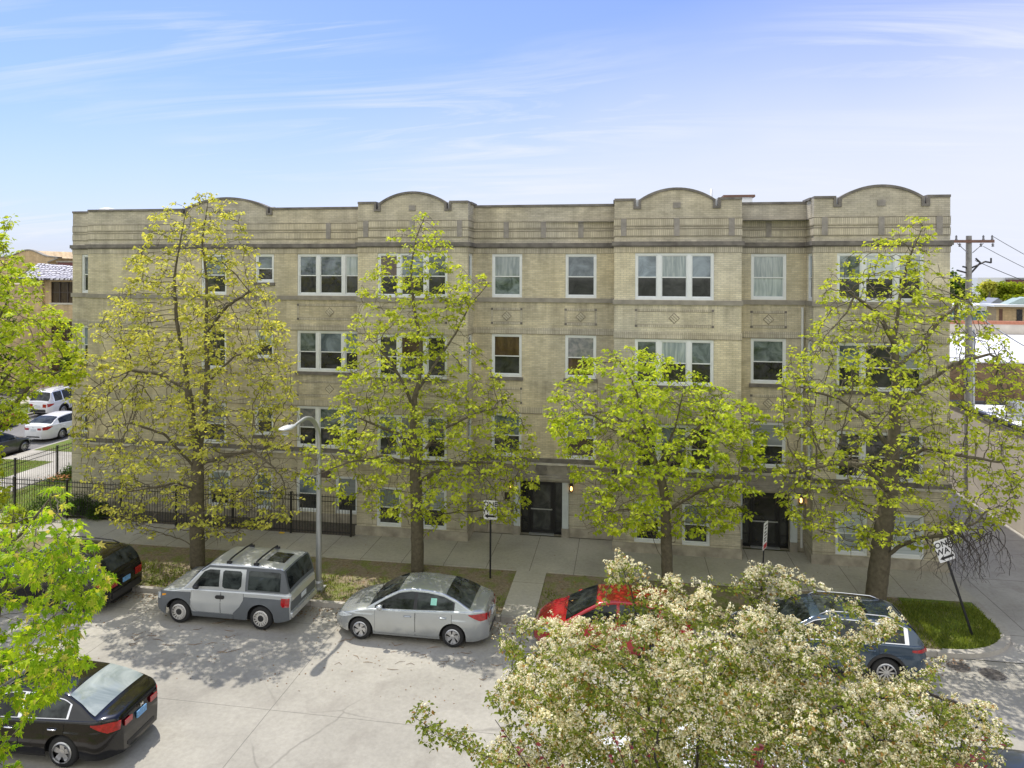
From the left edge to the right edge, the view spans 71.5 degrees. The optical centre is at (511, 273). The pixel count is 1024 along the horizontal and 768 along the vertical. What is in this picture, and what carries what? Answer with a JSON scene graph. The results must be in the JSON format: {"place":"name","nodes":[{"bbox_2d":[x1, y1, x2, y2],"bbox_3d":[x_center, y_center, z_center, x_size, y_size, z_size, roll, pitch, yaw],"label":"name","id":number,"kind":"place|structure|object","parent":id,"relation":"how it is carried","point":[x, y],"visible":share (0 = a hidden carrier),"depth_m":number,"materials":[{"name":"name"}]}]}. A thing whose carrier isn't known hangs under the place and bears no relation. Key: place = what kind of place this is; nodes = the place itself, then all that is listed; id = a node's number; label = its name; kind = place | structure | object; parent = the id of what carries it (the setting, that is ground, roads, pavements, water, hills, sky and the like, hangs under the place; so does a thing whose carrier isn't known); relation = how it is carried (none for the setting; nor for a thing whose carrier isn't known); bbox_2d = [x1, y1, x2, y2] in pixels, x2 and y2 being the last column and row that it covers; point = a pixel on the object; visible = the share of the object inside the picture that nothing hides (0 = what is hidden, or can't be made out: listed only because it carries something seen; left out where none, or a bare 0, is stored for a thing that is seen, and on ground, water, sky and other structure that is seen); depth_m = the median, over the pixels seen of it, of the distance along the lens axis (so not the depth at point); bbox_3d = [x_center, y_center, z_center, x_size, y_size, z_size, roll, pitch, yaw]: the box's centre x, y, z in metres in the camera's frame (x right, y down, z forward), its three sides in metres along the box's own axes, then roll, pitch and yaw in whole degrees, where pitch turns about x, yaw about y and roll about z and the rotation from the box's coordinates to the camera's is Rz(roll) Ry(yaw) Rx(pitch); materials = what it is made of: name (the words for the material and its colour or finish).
{"place":"outdoors","nodes":[
{"label":"outdoors","id":0,"kind":"place"},
{"bbox_2d":[0,397,28,405],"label":"sidewalk","id":1,"kind":"structure","parent":0,"point":[20,402],"depth_m":55.93,"materials":[{"name":"concrete"}]},
{"bbox_2d":[0,263,72,394],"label":"corner flats","id":2,"kind":"structure","parent":1,"relation":"on","point":[57,280],"depth_m":57.95,"materials":[{"name":"brown brick"}]},
{"bbox_2d":[49,282,72,304],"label":"window","id":3,"kind":"structure","parent":2,"relation":"in","point":[61,291],"depth_m":57.86,"materials":[{"name":"brown metal"}]},
{"bbox_2d":[0,459,52,477],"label":"lawn","id":4,"kind":"structure","parent":0,"point":[35,463],"depth_m":37.41,"materials":[{"name":"green plant"}]},
{"bbox_2d":[3,477,52,495],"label":"lawn","id":5,"kind":"structure","parent":0,"point":[41,482],"depth_m":33.76,"materials":[{"name":"green plant"}]},
{"bbox_2d":[1,443,71,492],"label":"iron fence","id":6,"kind":"object","parent":5,"relation":"on","point":[16,463],"visible":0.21,"depth_m":33.63,"materials":[{"name":"black metal"}]},
{"bbox_2d":[0,456,71,491],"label":"sidewalk","id":7,"kind":"structure","parent":0,"point":[40,472],"depth_m":35.99,"materials":[{"name":"concrete"}]},
{"bbox_2d":[0,409,71,457],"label":"side street","id":8,"kind":"structure","parent":0,"point":[18,430],"depth_m":44.09,"materials":[{"name":"grey asphalt"}]},
{"bbox_2d":[0,432,30,454],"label":"parked car","id":9,"kind":"object","parent":8,"relation":"on","point":[13,443],"visible":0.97,"depth_m":39.95,"materials":[{"name":"grey paint"}]},
{"bbox_2d":[24,411,71,438],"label":"parked car","id":10,"kind":"object","parent":8,"relation":"on","point":[57,424],"visible":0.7,"depth_m":43.59,"materials":[{"name":"white paint"}]},
{"bbox_2d":[28,385,71,414],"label":"parked car","id":11,"kind":"object","parent":8,"relation":"on","point":[50,399],"visible":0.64,"depth_m":50.73,"materials":[{"name":"white paint"}]},
{"bbox_2d":[0,459,71,513],"bbox_3d":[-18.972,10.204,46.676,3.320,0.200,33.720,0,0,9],"label":"lawn","id":12,"kind":"structure","parent":0,"point":[31,491],"depth_m":32.38,"materials":[{"name":"green plant"}]},
{"bbox_2d":[0,504,29,524],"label":"garden shrub","id":13,"kind":"object","parent":12,"relation":"on","point":[8,518],"visible":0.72,"depth_m":28.75,"materials":[{"name":"green plant"}]},
{"bbox_2d":[19,492,65,522],"bbox_3d":[-19.405,9.584,29.523,1.707,1.186,1.698,0,0,9],"label":"garden shrub","id":14,"kind":"object","parent":12,"relation":"on","point":[35,506],"visible":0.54,"depth_m":29.35,"materials":[{"name":"green plant"}]},
{"bbox_2d":[5,450,71,460],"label":"walkway","id":15,"kind":"structure","parent":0,"point":[45,457],"depth_m":39.48,"materials":[{"name":"concrete"}]},
{"bbox_2d":[35,439,71,451],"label":"lawn","id":16,"kind":"structure","parent":0,"point":[49,447],"depth_m":41.38,"materials":[{"name":"green plant"}]},
{"bbox_2d":[0,485,120,767],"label":"maple tree","id":17,"kind":"object","parent":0,"point":[48,673],"visible":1,"depth_m":8.44,"materials":[{"name":"green plant"}]},
{"bbox_2d":[47,503,356,535],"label":"yard","id":18,"kind":"structure","parent":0,"point":[305,525],"depth_m":28.95,"materials":[{"name":"green plant"}]},
{"bbox_2d":[62,491,95,517],"bbox_3d":[-18.275,9.681,29.973,1.425,0.970,1.379,0,0,44],"label":"garden shrub","id":19,"kind":"object","parent":18,"relation":"on","point":[82,501],"visible":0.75,"depth_m":29.86,"materials":[{"name":"green plant"}]},
{"bbox_2d":[84,501,113,521],"bbox_3d":[-17.109,9.787,29.607,1.076,0.777,1.061,0,0,9],"label":"garden shrub","id":20,"kind":"object","parent":18,"relation":"on","point":[94,511],"visible":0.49,"depth_m":29.35,"materials":[{"name":"green plant"}]},
{"bbox_2d":[137,558,745,629],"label":"grass","id":21,"kind":"structure","parent":0,"point":[186,570],"depth_m":23.37,"materials":[{"name":"green plant"}]},
{"bbox_2d":[0,536,940,649],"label":"parkway","id":22,"kind":"structure","parent":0,"point":[496,583],"depth_m":23.93,"materials":[{"name":"plant"}]},
{"bbox_2d":[0,214,90,510],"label":"street tree","id":23,"kind":"object","parent":22,"relation":"on","point":[65,350],"visible":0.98,"depth_m":24.60,"materials":[{"name":"green plant"}]},
{"bbox_2d":[61,192,306,568],"bbox_3d":[-11.626,3.650,24.896,9.959,13.166,7.078,0,0,9],"label":"street tree","id":24,"kind":"object","parent":22,"relation":"on","point":[195,525],"visible":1,"depth_m":24.12,"materials":[{"name":"green plant"}]},
{"bbox_2d":[278,416,330,591],"bbox_3d":[-6.340,7.315,21.861,0.625,5.780,2.670,0,0,9],"label":"street lamp","id":25,"kind":"object","parent":22,"relation":"on","point":[320,586],"visible":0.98,"depth_m":22.93,"materials":[{"name":"metal"}]},
{"bbox_2d":[299,211,540,572],"bbox_3d":[-3.319,4.040,24.509,8.853,12.418,7.004,0,0,9],"label":"street tree","id":26,"kind":"object","parent":22,"relation":"on","point":[417,512],"visible":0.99,"depth_m":23.76,"materials":[{"name":"green plant"}]},
{"bbox_2d":[482,499,497,577],"bbox_3d":[-0.725,8.932,23.893,0.561,2.690,0.058,0,0,9],"label":"one way sign","id":27,"kind":"object","parent":22,"relation":"on","point":[488,515],"visible":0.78,"depth_m":23.88,"materials":[{"name":"metal"}]},
{"bbox_2d":[542,345,770,588],"bbox_3d":[4.686,6.272,22.826,7.532,8.023,7.021,0,0,9],"label":"street tree","id":28,"kind":"object","parent":22,"relation":"on","point":[662,501],"visible":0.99,"depth_m":21.91,"materials":[{"name":"green plant"}]},
{"bbox_2d":[770,215,1023,600],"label":"street tree","id":29,"kind":"object","parent":22,"relation":"on","point":[883,529],"visible":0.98,"depth_m":21.27,"materials":[{"name":"green plant"}]},
{"bbox_2d":[0,513,977,601],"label":"sidewalk","id":30,"kind":"structure","parent":0,"point":[572,556],"depth_m":25.68,"materials":[{"name":"concrete"}]},
{"bbox_2d":[0,476,351,536],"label":"iron fence","id":31,"kind":"object","parent":30,"relation":"on","point":[14,479],"visible":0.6,"depth_m":28.70,"materials":[{"name":"black metal"}]},
{"bbox_2d":[68,184,953,572],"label":"apartment building","id":32,"kind":"structure","parent":30,"relation":"on","point":[724,292],"depth_m":27.47,"materials":[{"name":"beige brick"}]},
{"bbox_2d":[82,255,87,292],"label":"window","id":33,"kind":"structure","parent":32,"relation":"in","point":[84,257],"depth_m":31.74,"materials":[{"name":"white paint"}]},
{"bbox_2d":[200,329,226,371],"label":"window","id":34,"kind":"structure","parent":32,"relation":"in","point":[222,342],"depth_m":29.98,"materials":[{"name":"white glass"}]},
{"bbox_2d":[201,403,225,442],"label":"window","id":35,"kind":"structure","parent":32,"relation":"in","point":[223,405],"depth_m":30.00,"materials":[{"name":"white glass"}]},
{"bbox_2d":[202,254,226,294],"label":"window","id":36,"kind":"structure","parent":32,"relation":"in","point":[221,290],"depth_m":30.00,"materials":[{"name":"white paint"}]},
{"bbox_2d":[209,470,229,506],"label":"window","id":37,"kind":"structure","parent":32,"relation":"in","point":[227,473],"depth_m":29.97,"materials":[{"name":"white glass"}]},
{"bbox_2d":[253,330,273,361],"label":"window","id":38,"kind":"structure","parent":32,"relation":"in","point":[263,337],"depth_m":29.65,"materials":[{"name":"white glass"}]},
{"bbox_2d":[253,404,273,438],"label":"window","id":39,"kind":"structure","parent":32,"relation":"in","point":[262,427],"depth_m":29.65,"materials":[{"name":"white glass"}]},
{"bbox_2d":[253,254,274,285],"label":"window","id":40,"kind":"structure","parent":32,"relation":"in","point":[267,260],"depth_m":29.65,"materials":[{"name":"white paint"}]},
{"bbox_2d":[255,472,272,508],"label":"window","id":41,"kind":"structure","parent":32,"relation":"in","point":[265,502],"depth_m":29.66,"materials":[{"name":"grey glass"}]},
{"bbox_2d":[297,474,316,511],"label":"window","id":42,"kind":"structure","parent":32,"relation":"in","point":[307,505],"depth_m":29.37,"materials":[{"name":"white glass"}]},
{"bbox_2d":[295,330,356,375],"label":"window","id":43,"kind":"structure","parent":32,"relation":"in","point":[319,351],"depth_m":29.23,"materials":[{"name":"white glass"}]},
{"bbox_2d":[297,406,356,448],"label":"window","id":44,"kind":"structure","parent":32,"relation":"in","point":[307,428],"depth_m":29.25,"materials":[{"name":"white glass"}]},
{"bbox_2d":[298,254,357,295],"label":"window","id":45,"kind":"structure","parent":32,"relation":"in","point":[318,274],"depth_m":29.22,"materials":[{"name":"white paint"}]},
{"bbox_2d":[336,476,356,513],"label":"window","id":46,"kind":"structure","parent":32,"relation":"in","point":[352,488],"depth_m":29.08,"materials":[{"name":"grey glass"}]},
{"bbox_2d":[377,487,400,526],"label":"window","id":47,"kind":"structure","parent":32,"relation":"in","point":[391,522],"depth_m":27.67,"materials":[{"name":"white glass"}]},
{"bbox_2d":[375,334,448,382],"bbox_3d":[-3.856,3.260,27.485,2.910,1.810,0.210,0,0,9],"label":"window","id":48,"kind":"structure","parent":32,"relation":"in","point":[393,345],"depth_m":27.53,"materials":[{"name":"white glass"}]},
{"bbox_2d":[377,414,446,460],"bbox_3d":[-3.861,6.315,27.526,2.790,1.700,0.125,0,0,9],"label":"window","id":49,"kind":"structure","parent":32,"relation":"in","point":[382,442],"depth_m":27.55,"materials":[{"name":"grey glass"}]},
{"bbox_2d":[378,253,447,297],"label":"window","id":50,"kind":"structure","parent":32,"relation":"in","point":[439,277],"depth_m":27.52,"materials":[{"name":"white paint"}]},
{"bbox_2d":[422,489,446,529],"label":"window","id":51,"kind":"structure","parent":32,"relation":"in","point":[443,494],"depth_m":27.37,"materials":[{"name":"white glass"}]},
{"bbox_2d":[490,334,522,380],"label":"window","id":52,"kind":"structure","parent":32,"relation":"in","point":[506,348],"depth_m":28.05,"materials":[{"name":"white paint"}]},
{"bbox_2d":[491,413,521,456],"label":"window","id":53,"kind":"structure","parent":32,"relation":"in","point":[517,436],"depth_m":28.06,"materials":[{"name":"grey glass"}]},
{"bbox_2d":[492,254,521,297],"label":"window","id":54,"kind":"structure","parent":32,"relation":"in","point":[506,268],"depth_m":28.06,"materials":[{"name":"white paint"}]},
{"bbox_2d":[530,481,552,532],"bbox_3d":[1.167,9.167,27.930,0.890,2.035,0.120,0,0,9],"label":"door","id":55,"kind":"structure","parent":32,"relation":"in","point":[541,513],"depth_m":27.96,"materials":[{"name":"black paint"}]},
{"bbox_2d":[563,335,597,382],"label":"window","id":56,"kind":"structure","parent":32,"relation":"in","point":[576,346],"depth_m":27.61,"materials":[{"name":"white paint"}]},
{"bbox_2d":[565,415,595,459],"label":"window","id":57,"kind":"structure","parent":32,"relation":"in","point":[569,434],"depth_m":27.59,"materials":[{"name":"white glass"}]},
{"bbox_2d":[565,254,596,297],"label":"window","id":58,"kind":"structure","parent":32,"relation":"in","point":[581,269],"depth_m":27.61,"materials":[{"name":"white paint"}]},
{"bbox_2d":[634,500,660,542],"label":"window","id":59,"kind":"structure","parent":32,"relation":"in","point":[649,539],"depth_m":26.11,"materials":[{"name":"white paint"}]},
{"bbox_2d":[634,424,712,472],"bbox_3d":[5.897,6.354,25.981,2.810,1.700,0.125,0,0,9],"label":"window","id":60,"kind":"structure","parent":32,"relation":"in","point":[667,432],"depth_m":25.92,"materials":[{"name":"grey glass"}]},
{"bbox_2d":[635,253,713,299],"bbox_3d":[5.922,0.099,25.981,2.810,1.710,0.125,0,0,9],"label":"window","id":61,"kind":"structure","parent":32,"relation":"in","point":[658,276],"depth_m":25.97,"materials":[{"name":"white paint"}]},
{"bbox_2d":[635,339,715,390],"bbox_3d":[5.902,3.299,25.939,2.930,1.810,0.210,0,0,9],"label":"window","id":62,"kind":"structure","parent":32,"relation":"in","point":[697,355],"depth_m":25.92,"materials":[{"name":"white paint"}]},
{"bbox_2d":[682,503,709,545],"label":"window","id":63,"kind":"structure","parent":32,"relation":"in","point":[697,541],"depth_m":25.85,"materials":[{"name":"white paint"}]},
{"bbox_2d":[751,493,777,546],"bbox_3d":[9.464,9.200,26.616,0.950,2.035,0.120,0,0,9],"label":"door","id":64,"kind":"structure","parent":32,"relation":"in","point":[765,506],"depth_m":26.65,"materials":[{"name":"black paint"}]},
{"bbox_2d":[750,422,785,467],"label":"window","id":65,"kind":"structure","parent":32,"relation":"in","point":[775,445],"depth_m":26.50,"materials":[{"name":"white glass"}]},
{"bbox_2d":[751,254,785,299],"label":"window","id":66,"kind":"structure","parent":32,"relation":"in","point":[768,271],"depth_m":26.51,"materials":[{"name":"white paint"}]},
{"bbox_2d":[749,338,787,387],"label":"window","id":67,"kind":"structure","parent":32,"relation":"in","point":[768,356],"depth_m":26.51,"materials":[{"name":"white paint"}]},
{"bbox_2d":[808,253,811,300],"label":"window","id":68,"kind":"structure","parent":32,"relation":"in","point":[810,255],"depth_m":25.90,"materials":[{"name":"white paint"}]},
{"bbox_2d":[835,511,866,555],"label":"window","id":69,"kind":"structure","parent":32,"relation":"in","point":[863,552],"depth_m":25.03,"materials":[{"name":"white paint"}]},
{"bbox_2d":[836,431,922,482],"bbox_3d":[12.830,6.381,24.883,2.850,1.700,0.125,0,0,9],"label":"window","id":70,"kind":"structure","parent":32,"relation":"in","point":[877,447],"depth_m":24.90,"materials":[{"name":"white glass"}]},
{"bbox_2d":[837,253,923,301],"bbox_3d":[12.855,0.126,24.883,2.850,1.710,0.125,0,0,9],"label":"window","id":71,"kind":"structure","parent":32,"relation":"in","point":[906,297],"depth_m":24.90,"materials":[{"name":"white paint"}]},
{"bbox_2d":[835,342,925,396],"bbox_3d":[12.836,3.326,24.841,2.970,1.810,0.210,0,0,9],"label":"window","id":72,"kind":"structure","parent":32,"relation":"in","point":[883,380],"depth_m":24.88,"materials":[{"name":"white glass"}]},
{"bbox_2d":[891,514,923,559],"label":"window","id":73,"kind":"structure","parent":32,"relation":"in","point":[904,552],"depth_m":24.72,"materials":[{"name":"white paint"}]},
{"bbox_2d":[0,591,1023,767],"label":"street","id":74,"kind":"structure","parent":0,"point":[234,712],"depth_m":17.66,"materials":[{"name":"concrete"}]},
{"bbox_2d":[0,536,141,612],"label":"parked car","id":75,"kind":"object","parent":74,"relation":"on","point":[122,561],"visible":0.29,"depth_m":22.02,"materials":[{"name":"black paint"}]},
{"bbox_2d":[0,658,157,766],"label":"parked car","id":76,"kind":"object","parent":74,"relation":"on","point":[102,711],"visible":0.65,"depth_m":14.95,"materials":[{"name":"black paint"}]},
{"bbox_2d":[158,543,316,629],"bbox_3d":[-8.348,9.335,21.586,4.390,1.923,2.086,0,0,9],"label":"parked car","id":77,"kind":"object","parent":74,"relation":"on","point":[261,588],"visible":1,"depth_m":20.80,"materials":[{"name":"silver metal"}]},
{"bbox_2d":[337,572,495,646],"bbox_3d":[-2.768,9.577,20.631,4.528,1.484,2.045,0,0,9],"label":"parked car","id":78,"kind":"object","parent":74,"relation":"on","point":[453,611],"visible":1,"depth_m":19.91,"materials":[{"name":"silver metal"}]},
{"bbox_2d":[15,524,978,731],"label":"leaf litter","id":79,"kind":"object","parent":74,"relation":"on","point":[417,639],"visible":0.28,"depth_m":22.35,"materials":[{"name":"brown plant"}]},
{"bbox_2d":[534,583,693,662],"bbox_3d":[2.798,9.574,19.800,4.332,1.535,2.026,0,0,9],"label":"parked car","id":80,"kind":"object","parent":74,"relation":"on","point":[582,602],"visible":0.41,"depth_m":19.43,"materials":[{"name":"red paint"}]},
{"bbox_2d":[574,719,812,767],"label":"parked car","id":81,"kind":"object","parent":74,"relation":"on","point":[725,765],"visible":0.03,"depth_m":13.48,"materials":[{"name":"white paint"}]},
{"bbox_2d":[728,590,926,684],"bbox_3d":[8.231,9.518,18.919,4.695,1.689,2.117,0,0,9],"label":"parked car","id":82,"kind":"object","parent":74,"relation":"on","point":[908,648],"visible":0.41,"depth_m":18.11,"materials":[{"name":"blue metal"}]},
{"bbox_2d":[891,746,1023,767],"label":"parked car","id":83,"kind":"object","parent":74,"relation":"on","point":[1014,758],"visible":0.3,"depth_m":13.10,"materials":[{"name":"grey paint"}]},
{"bbox_2d":[946,661,970,671],"bbox_3d":[11.792,10.368,18.780,0.560,0.012,0.560,0,0,9],"label":"storm drain","id":84,"kind":"object","parent":74,"relation":"on","point":[960,667],"visible":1,"depth_m":18.76,"materials":[{"name":"metal"}]},
{"bbox_2d":[978,667,1006,680],"bbox_3d":[12.444,10.371,18.424,0.620,0.012,0.620,0,0,9],"label":"manhole cover","id":85,"kind":"object","parent":74,"relation":"on","point":[992,674],"visible":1,"depth_m":18.40,"materials":[{"name":"metal"}]},
{"bbox_2d":[0,387,1023,663],"bbox_3d":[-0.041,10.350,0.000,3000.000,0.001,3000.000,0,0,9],"label":"ground","id":86,"kind":"structure","parent":0,"point":[498,533],"depth_m":28.23,"materials":[{"name":"grey concrete"}]},
{"bbox_2d":[0,313,16,384],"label":"background tree","id":87,"kind":"object","parent":86,"relation":"on","point":[4,355],"visible":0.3,"depth_m":56.74,"materials":[{"name":"green plant"}]},
{"bbox_2d":[0,249,72,282],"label":"parapet flats","id":88,"kind":"structure","parent":86,"relation":"on","point":[37,257],"depth_m":83.06,"materials":[{"name":"yellow brick"}]},
{"bbox_2d":[132,585,944,656],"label":"kerb","id":89,"kind":"structure","parent":86,"relation":"on","point":[510,618],"depth_m":21.93,"materials":[{"name":"concrete"}]},
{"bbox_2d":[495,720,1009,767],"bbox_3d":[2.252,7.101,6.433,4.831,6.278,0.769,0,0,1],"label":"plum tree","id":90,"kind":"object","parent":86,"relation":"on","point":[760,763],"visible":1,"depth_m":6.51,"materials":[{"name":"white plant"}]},
{"bbox_2d":[950,268,972,319],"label":"background tree","id":91,"kind":"object","parent":86,"relation":"on","point":[956,284],"visible":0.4,"depth_m":61.69,"materials":[{"name":"green plant"}]},
{"bbox_2d":[950,400,1023,535],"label":"garage building","id":92,"kind":"structure","parent":86,"relation":"on","point":[957,414],"depth_m":30.99,"materials":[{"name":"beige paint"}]},
{"bbox_2d":[950,277,1023,301],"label":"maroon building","id":93,"kind":"structure","parent":86,"relation":"on","point":[976,281],"depth_m":190.97,"materials":[{"name":"brick"}]},
{"bbox_2d":[979,279,998,297],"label":"background tree","id":94,"kind":"object","parent":86,"relation":"on","point":[988,287],"visible":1,"depth_m":103.79,"materials":[{"name":"green plant"}]},
{"bbox_2d":[972,279,1009,302],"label":"background tree","id":95,"kind":"object","parent":86,"relation":"on","point":[985,294],"visible":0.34,"depth_m":108.82,"materials":[{"name":"green plant"}]},
{"bbox_2d":[979,298,1023,320],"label":"tan house","id":96,"kind":"structure","parent":86,"relation":"on","point":[1011,309],"depth_m":67.89,"materials":[{"name":"yellow brick"}]},
{"bbox_2d":[997,281,1023,301],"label":"background tree","id":97,"kind":"object","parent":86,"relation":"on","point":[1015,290],"visible":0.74,"depth_m":107.41,"materials":[{"name":"green plant"}]},
{"bbox_2d":[0,0,1023,277],"label":"sky","id":98,"kind":"structure","parent":0,"point":[116,104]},
{"bbox_2d":[501,570,545,616],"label":"walkway","id":99,"kind":"structure","parent":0,"point":[524,595],"depth_m":22.68,"materials":[{"name":"concrete"}]},
{"bbox_2d":[887,597,1003,649],"bbox_3d":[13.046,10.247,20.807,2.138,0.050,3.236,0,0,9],"label":"grass island","id":100,"kind":"structure","parent":0,"point":[936,601],"depth_m":21.25,"materials":[{"name":"green plant"}]},
{"bbox_2d":[933,537,972,634],"bbox_3d":[12.571,8.890,20.090,0.561,3.030,0.058,-19,2,0],"label":"one way sign","id":101,"kind":"object","parent":100,"relation":"on","point":[943,550],"visible":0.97,"depth_m":20.03,"materials":[{"name":"metal"}]},
{"bbox_2d":[902,493,1023,662],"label":"alley","id":102,"kind":"structure","parent":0,"point":[998,594],"depth_m":24.30,"materials":[{"name":"concrete"}]},
{"bbox_2d":[950,235,994,495],"bbox_3d":[21.173,4.251,32.980,2.040,12.068,0.400,0,0,9],"label":"utility pole","id":103,"kind":"object","parent":102,"relation":"on","point":[968,272],"visible":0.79,"depth_m":32.89,"materials":[{"name":"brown wood"}]},
{"bbox_2d":[941,602,1010,659],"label":"kerb","id":104,"kind":"structure","parent":102,"relation":"on","point":[1002,645],"depth_m":19.43,"materials":[{"name":"concrete"}]},
{"bbox_2d":[949,320,1023,466],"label":"brick building","id":105,"kind":"structure","parent":0,"point":[1014,330],"depth_m":40.52,"materials":[{"name":"beige paint"}]},
{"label":"parkway","id":106,"kind":"structure","parent":0,"visible":0},
{"bbox_2d":[406,547,1014,767],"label":"flowering tree","id":107,"kind":"object","parent":106,"relation":"on","point":[767,722],"visible":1,"depth_m":9.27,"materials":[{"name":"white plant"}]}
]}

